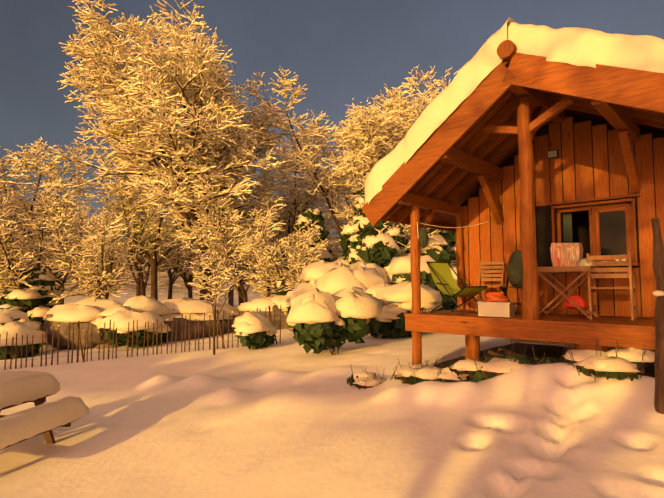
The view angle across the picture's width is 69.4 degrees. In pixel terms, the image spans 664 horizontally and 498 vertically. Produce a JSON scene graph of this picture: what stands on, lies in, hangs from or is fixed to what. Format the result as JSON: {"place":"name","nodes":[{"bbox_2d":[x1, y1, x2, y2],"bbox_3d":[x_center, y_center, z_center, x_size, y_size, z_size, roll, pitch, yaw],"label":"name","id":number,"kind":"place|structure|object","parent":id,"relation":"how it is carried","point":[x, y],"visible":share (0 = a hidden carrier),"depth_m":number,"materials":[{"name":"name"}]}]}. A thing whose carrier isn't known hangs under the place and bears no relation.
{"place":"outdoors","nodes":[
{"label":"outdoors","id":0,"kind":"place"},
{"bbox_2d":[0,232,663,497],"bbox_3d":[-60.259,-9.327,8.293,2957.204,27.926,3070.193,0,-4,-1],"label":"ground snow","id":1,"kind":"structure","parent":0,"point":[288,416],"depth_m":5.46,"materials":[{"name":"white snow"}]},
{"bbox_2d":[0,162,22,223],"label":"forest tree","id":2,"kind":"object","parent":1,"relation":"on","point":[4,172],"depth_m":37.08,"materials":[{"name":"white plant"}]},
{"bbox_2d":[0,160,35,264],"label":"forest tree","id":3,"kind":"object","parent":1,"relation":"on","point":[13,186],"visible":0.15,"depth_m":37.28,"materials":[{"name":"white plant"}]},
{"bbox_2d":[0,308,45,359],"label":"shrub","id":4,"kind":"object","parent":1,"relation":"on","point":[14,322],"visible":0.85,"depth_m":16.82,"materials":[{"name":"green plant"}]},
{"bbox_2d":[0,193,55,285],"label":"forest tree","id":5,"kind":"object","parent":1,"relation":"on","point":[30,232],"visible":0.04,"depth_m":35.31,"materials":[{"name":"white plant"}]},
{"bbox_2d":[0,267,62,345],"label":"bush","id":6,"kind":"object","parent":1,"relation":"on","point":[37,294],"visible":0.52,"depth_m":20.60,"materials":[{"name":"green plant"}]},
{"bbox_2d":[0,371,88,449],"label":"picnic table","id":7,"kind":"object","parent":1,"relation":"on","point":[37,388],"visible":1,"depth_m":6.22,"materials":[{"name":"white wood"}]},
{"bbox_2d":[0,137,96,289],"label":"tree","id":8,"kind":"object","parent":1,"relation":"on","point":[18,205],"visible":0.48,"depth_m":27.11,"materials":[{"name":"white plant"}]},
{"bbox_2d":[0,140,105,259],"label":"tree","id":9,"kind":"object","parent":1,"relation":"on","point":[79,189],"visible":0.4,"depth_m":36.52,"materials":[{"name":"white plant"}]},
{"bbox_2d":[0,191,115,310],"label":"tree","id":10,"kind":"object","parent":1,"relation":"on","point":[5,281],"visible":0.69,"depth_m":21.30,"materials":[{"name":"white plant"}]},
{"bbox_2d":[17,196,106,289],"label":"forest tree","id":11,"kind":"object","parent":1,"relation":"on","point":[76,216],"visible":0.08,"depth_m":43.64,"materials":[{"name":"white plant"}]},
{"bbox_2d":[46,211,89,304],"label":"forest tree","id":12,"kind":"object","parent":1,"relation":"on","point":[62,300],"depth_m":56.53,"materials":[{"name":"brown plant"}]},
{"bbox_2d":[40,295,122,349],"bbox_3d":[-9.349,3.195,19.232,4.462,2.657,3.174,0,-4,-2],"label":"boulder","id":13,"kind":"object","parent":1,"relation":"on","point":[84,312],"visible":0.4,"depth_m":17.99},
{"bbox_2d":[37,212,135,302],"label":"tree","id":14,"kind":"object","parent":1,"relation":"on","point":[107,268],"visible":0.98,"depth_m":20.06,"materials":[{"name":"white plant"}]},
{"bbox_2d":[67,198,126,295],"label":"forest tree","id":15,"kind":"object","parent":1,"relation":"on","point":[84,211],"visible":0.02,"depth_m":53.00,"materials":[{"name":"white plant"}]},
{"bbox_2d":[76,128,191,299],"bbox_3d":[-14.283,-2.596,37.494,11.910,16.343,11.938,-1,-4,10],"label":"tree","id":16,"kind":"object","parent":1,"relation":"on","point":[154,263],"visible":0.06,"depth_m":36.57,"materials":[{"name":"white plant"}]},
{"bbox_2d":[97,295,171,347],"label":"shrub","id":17,"kind":"object","parent":1,"relation":"on","point":[141,309],"visible":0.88,"depth_m":16.61,"materials":[{"name":"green plant"}]},
{"bbox_2d":[87,181,182,295],"bbox_3d":[-15.914,-0.104,37.553,8.050,11.535,6.209,-2,-4,26],"label":"forest tree","id":18,"kind":"object","parent":1,"relation":"on","point":[132,244],"visible":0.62,"depth_m":36.91,"materials":[{"name":"white plant"}]},
{"bbox_2d":[98,171,175,296],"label":"forest tree","id":19,"kind":"object","parent":1,"relation":"on","point":[137,287],"visible":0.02,"depth_m":52.33,"materials":[{"name":"white plant"}]},
{"bbox_2d":[0,305,280,369],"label":"fence","id":20,"kind":"object","parent":1,"relation":"on","point":[128,338],"visible":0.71,"depth_m":14.13,"materials":[{"name":"brown wood"}]},
{"bbox_2d":[136,206,198,298],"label":"forest tree","id":21,"kind":"object","parent":1,"relation":"on","point":[174,265],"visible":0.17,"depth_m":43.74,"materials":[{"name":"white plant"}]},
{"bbox_2d":[52,0,290,299],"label":"tree","id":22,"kind":"object","parent":1,"relation":"on","point":[216,158],"visible":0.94,"depth_m":25.43,"materials":[{"name":"white plant"}]},
{"bbox_2d":[157,217,193,298],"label":"forest tree","id":23,"kind":"object","parent":1,"relation":"on","point":[171,280],"visible":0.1,"depth_m":51.33,"materials":[{"name":"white plant"}]},
{"bbox_2d":[160,297,241,342],"bbox_3d":[-6.168,3.213,20.006,5.464,2.446,3.904,1,-4,-11],"label":"boulder","id":24,"kind":"object","parent":1,"relation":"on","point":[196,308],"visible":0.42,"depth_m":18.96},
{"bbox_2d":[181,229,249,354],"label":"tree sapling","id":25,"kind":"object","parent":1,"relation":"on","point":[204,276],"visible":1,"depth_m":13.18,"materials":[{"name":"white plant"}]},
{"bbox_2d":[171,161,294,306],"bbox_3d":[-7.478,-1.216,36.917,8.913,13.152,9.594,0,-4,-1],"label":"forest tree","id":26,"kind":"object","parent":1,"relation":"on","point":[231,294],"visible":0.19,"depth_m":35.39,"materials":[{"name":"white plant"}]},
{"bbox_2d":[184,192,288,302],"bbox_3d":[-4.807,0.516,24.160,5.047,6.916,4.195,1,-4,-19],"label":"tree","id":27,"kind":"object","parent":1,"relation":"on","point":[219,240],"visible":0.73,"depth_m":23.68,"materials":[{"name":"white plant"}]},
{"bbox_2d":[220,197,253,304],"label":"forest tree","id":28,"kind":"object","parent":1,"relation":"on","point":[240,299],"depth_m":53.68,"materials":[{"name":"brown plant"}]},
{"bbox_2d":[223,215,254,302],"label":"forest tree","id":29,"kind":"object","parent":1,"relation":"on","point":[244,271],"visible":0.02,"depth_m":55.06,"materials":[{"name":"white plant"}]},
{"bbox_2d":[232,311,277,349],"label":"snow-covered bush","id":30,"kind":"object","parent":1,"relation":"on","point":[255,330],"visible":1,"depth_m":13.32,"materials":[{"name":"white snow"}]},
{"bbox_2d":[235,295,292,329],"bbox_3d":[-2.376,3.031,20.764,3.660,2.142,2.742,2,-5,-27],"label":"boulder","id":31,"kind":"object","parent":1,"relation":"on","point":[275,302],"visible":0.42,"depth_m":19.94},
{"bbox_2d":[234,205,327,297],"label":"tree","id":32,"kind":"object","parent":1,"relation":"on","point":[301,262],"visible":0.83,"depth_m":20.86,"materials":[{"name":"white plant"}]},
{"bbox_2d":[255,192,325,296],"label":"forest tree","id":33,"kind":"object","parent":1,"relation":"on","point":[282,234],"visible":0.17,"depth_m":43.47,"materials":[{"name":"white plant"}]},
{"bbox_2d":[247,183,339,254],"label":"forest tree","id":34,"kind":"object","parent":1,"relation":"on","point":[329,239],"visible":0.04,"depth_m":43.39,"materials":[{"name":"white plant"}]},
{"bbox_2d":[260,109,347,245],"bbox_3d":[-2.992,-3.145,41.698,8.018,17.603,12.972,2,-5,-27],"label":"tree","id":35,"kind":"object","parent":1,"relation":"on","point":[307,200],"visible":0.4,"depth_m":39.91,"materials":[{"name":"white plant"}]},
{"bbox_2d":[272,208,335,295],"bbox_3d":[-1.046,0.842,25.619,4.177,6.058,3.912,-2,-5,31],"label":"bush","id":36,"kind":"object","parent":1,"relation":"on","point":[312,216],"visible":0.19,"depth_m":24.96,"materials":[{"name":"green plant"}]},
{"bbox_2d":[274,214,340,261],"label":"forest tree","id":37,"kind":"object","parent":1,"relation":"on","point":[332,243],"visible":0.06,"depth_m":50.48,"materials":[{"name":"white plant"}]},
{"bbox_2d":[285,163,355,259],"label":"forest tree","id":38,"kind":"object","parent":1,"relation":"on","point":[336,231],"visible":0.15,"depth_m":50.78,"materials":[{"name":"white plant"}]},
{"bbox_2d":[287,286,383,354],"bbox_3d":[-0.067,1.786,11.567,2.377,1.770,1.708,2,-4,-27],"label":"snowy shrub","id":39,"kind":"object","parent":1,"relation":"on","point":[318,320],"visible":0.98,"depth_m":11.14,"materials":[{"name":"white snow"}]},
{"bbox_2d":[284,260,389,313],"bbox_3d":[0.280,1.718,16.842,3.870,2.725,3.162,0,-4,-1],"label":"shrub","id":40,"kind":"object","parent":1,"relation":"on","point":[330,277],"visible":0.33,"depth_m":16.22,"materials":[{"name":"white plant"}]},
{"bbox_2d":[238,65,457,231],"bbox_3d":[1.787,-3.997,31.614,15.208,16.545,10.039,0,-4,-1],"label":"oak tree","id":41,"kind":"object","parent":1,"relation":"on","point":[358,155],"visible":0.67,"depth_m":29.47,"materials":[{"name":"white plant"}]},
{"bbox_2d":[333,184,405,268],"bbox_3d":[2.139,0.096,22.404,5.298,6.566,4.392,-2,-5,30],"label":"bush","id":42,"kind":"object","parent":1,"relation":"on","point":[381,250],"visible":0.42,"depth_m":21.47,"materials":[{"name":"green plant"}]},
{"bbox_2d":[347,366,394,388],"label":"plant under deck","id":43,"kind":"object","parent":1,"relation":"on","point":[363,379],"visible":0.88,"depth_m":7.26,"materials":[{"name":"white plant"}]},
{"bbox_2d":[334,94,422,226],"bbox_3d":[4.832,-3.387,37.403,10.083,16.675,12.492,0,-4,-1],"label":"tree","id":44,"kind":"object","parent":1,"relation":"on","point":[396,126],"visible":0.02,"depth_m":34.77,"materials":[{"name":"white plant"}]},
{"bbox_2d":[329,165,444,260],"bbox_3d":[3.040,-0.255,24.241,5.631,7.441,7.101,-3,-5,34],"label":"tree","id":45,"kind":"object","parent":1,"relation":"on","point":[407,229],"visible":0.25,"depth_m":22.37,"materials":[{"name":"white plant"}]},
{"bbox_2d":[365,280,442,338],"bbox_3d":[1.860,1.812,13.965,2.009,1.805,2.855,4,-5,-42],"label":"snowy shrub","id":46,"kind":"object","parent":1,"relation":"on","point":[397,306],"visible":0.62,"depth_m":13.18,"materials":[{"name":"white snow"}]},
{"bbox_2d":[385,255,456,310],"bbox_3d":[3.100,1.537,17.974,3.083,2.713,2.901,3,-5,-40],"label":"shrub","id":47,"kind":"object","parent":1,"relation":"on","point":[397,270],"visible":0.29,"depth_m":16.87,"materials":[{"name":"white plant"}]},
{"bbox_2d":[403,224,456,308],"bbox_3d":[5.245,-0.147,25.053,5.251,6.962,4.576,-3,-5,39],"label":"bush","id":48,"kind":"object","parent":1,"relation":"on","point":[444,250],"visible":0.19,"depth_m":23.67,"materials":[{"name":"green plant"}]},
{"bbox_2d":[361,40,663,364],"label":"cabin","id":49,"kind":"object","parent":1,"relation":"on","point":[532,158],"visible":0.79,"depth_m":7.43,"materials":[{"name":"brown wood"}]},
{"bbox_2d":[426,261,487,314],"bbox_3d":[2.084,0.640,8.025,0.564,0.878,0.842,3,-5,-36],"label":"deck chair","id":50,"kind":"object","parent":49,"relation":"on","point":[443,278],"visible":0.98,"depth_m":8.16,"materials":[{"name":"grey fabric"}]},
{"bbox_2d":[475,261,504,311],"bbox_3d":[2.759,0.656,8.355,0.422,0.898,0.426,-3,-5,34],"label":"folding wooden chair","id":51,"kind":"object","parent":49,"relation":"on","point":[491,271],"visible":0.73,"depth_m":8.44,"materials":[{"name":"wood"}]},
{"bbox_2d":[477,292,515,316],"bbox_3d":[2.507,0.839,7.315,0.490,0.365,0.350,-3,-5,34],"label":"box with rope","id":52,"kind":"object","parent":49,"relation":"on","point":[494,304],"visible":1,"depth_m":7.20,"materials":[{"name":"beige plastic"}]},
{"bbox_2d":[500,249,522,313],"bbox_3d":[2.929,0.523,7.536,0.426,1.048,0.422,3,-5,-38],"label":"chair with rucksack","id":53,"kind":"object","parent":49,"relation":"on","point":[515,273],"visible":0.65,"depth_m":7.46,"materials":[{"name":"green metal"}]},
{"bbox_2d":[365,17,663,203],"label":"roof snow","id":54,"kind":"structure","parent":49,"relation":"on","point":[576,46],"depth_m":6.34,"materials":[{"name":"white snow"}]},
{"bbox_2d":[538,243,598,318],"bbox_3d":[3.489,0.459,7.104,0.835,1.111,0.664,-3,-5,38],"label":"folding table","id":55,"kind":"object","parent":49,"relation":"on","point":[566,257],"visible":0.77,"depth_m":7.00,"materials":[{"name":"brown wood"}]},
{"bbox_2d":[587,252,636,320],"bbox_3d":[3.973,0.525,6.809,0.550,0.922,0.560,-3,-5,36],"label":"wooden chair","id":56,"kind":"object","parent":49,"relation":"on","point":[594,275],"visible":0.96,"depth_m":6.66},
{"bbox_2d":[651,218,663,413],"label":"old post","id":57,"kind":"object","parent":1,"relation":"on","point":[658,259],"visible":0.98,"depth_m":4.73,"materials":[{"name":"brown wood"}]},
{"bbox_2d":[0,0,663,235],"label":"sky","id":58,"kind":"structure","parent":0,"point":[343,51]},
{"bbox_2d":[433,343,654,377],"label":"soil","id":59,"kind":"structure","parent":0,"point":[556,352],"depth_m":9.11,"materials":[{"name":"brown soil"}]},
{"bbox_2d":[392,355,443,384],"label":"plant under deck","id":60,"kind":"object","parent":59,"relation":"on","point":[398,376],"visible":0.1,"depth_m":7.02,"materials":[{"name":"white plant"}]},
{"bbox_2d":[400,362,470,384],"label":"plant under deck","id":61,"kind":"object","parent":59,"relation":"on","point":[418,375],"visible":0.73,"depth_m":6.47,"materials":[{"name":"white plant"}]},
{"bbox_2d":[447,350,530,382],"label":"plant under deck","id":62,"kind":"object","parent":59,"relation":"on","point":[476,370],"visible":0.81,"depth_m":6.11,"materials":[{"name":"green plant"}]},
{"bbox_2d":[487,347,529,357],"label":"shrub","id":63,"kind":"object","parent":59,"relation":"on","point":[500,350],"visible":0.25,"depth_m":6.95,"materials":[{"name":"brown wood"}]},
{"bbox_2d":[498,342,565,364],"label":"plant under deck","id":64,"kind":"object","parent":59,"relation":"on","point":[523,359],"visible":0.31,"depth_m":6.06,"materials":[{"name":"green plant"}]},
{"bbox_2d":[562,339,654,381],"bbox_3d":[3.236,1.259,5.484,1.076,0.434,0.871,0,-4,-1],"label":"plant under deck","id":65,"kind":"object","parent":59,"relation":"on","point":[630,362],"visible":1,"depth_m":5.32,"materials":[{"name":"green plant"}]}
]}

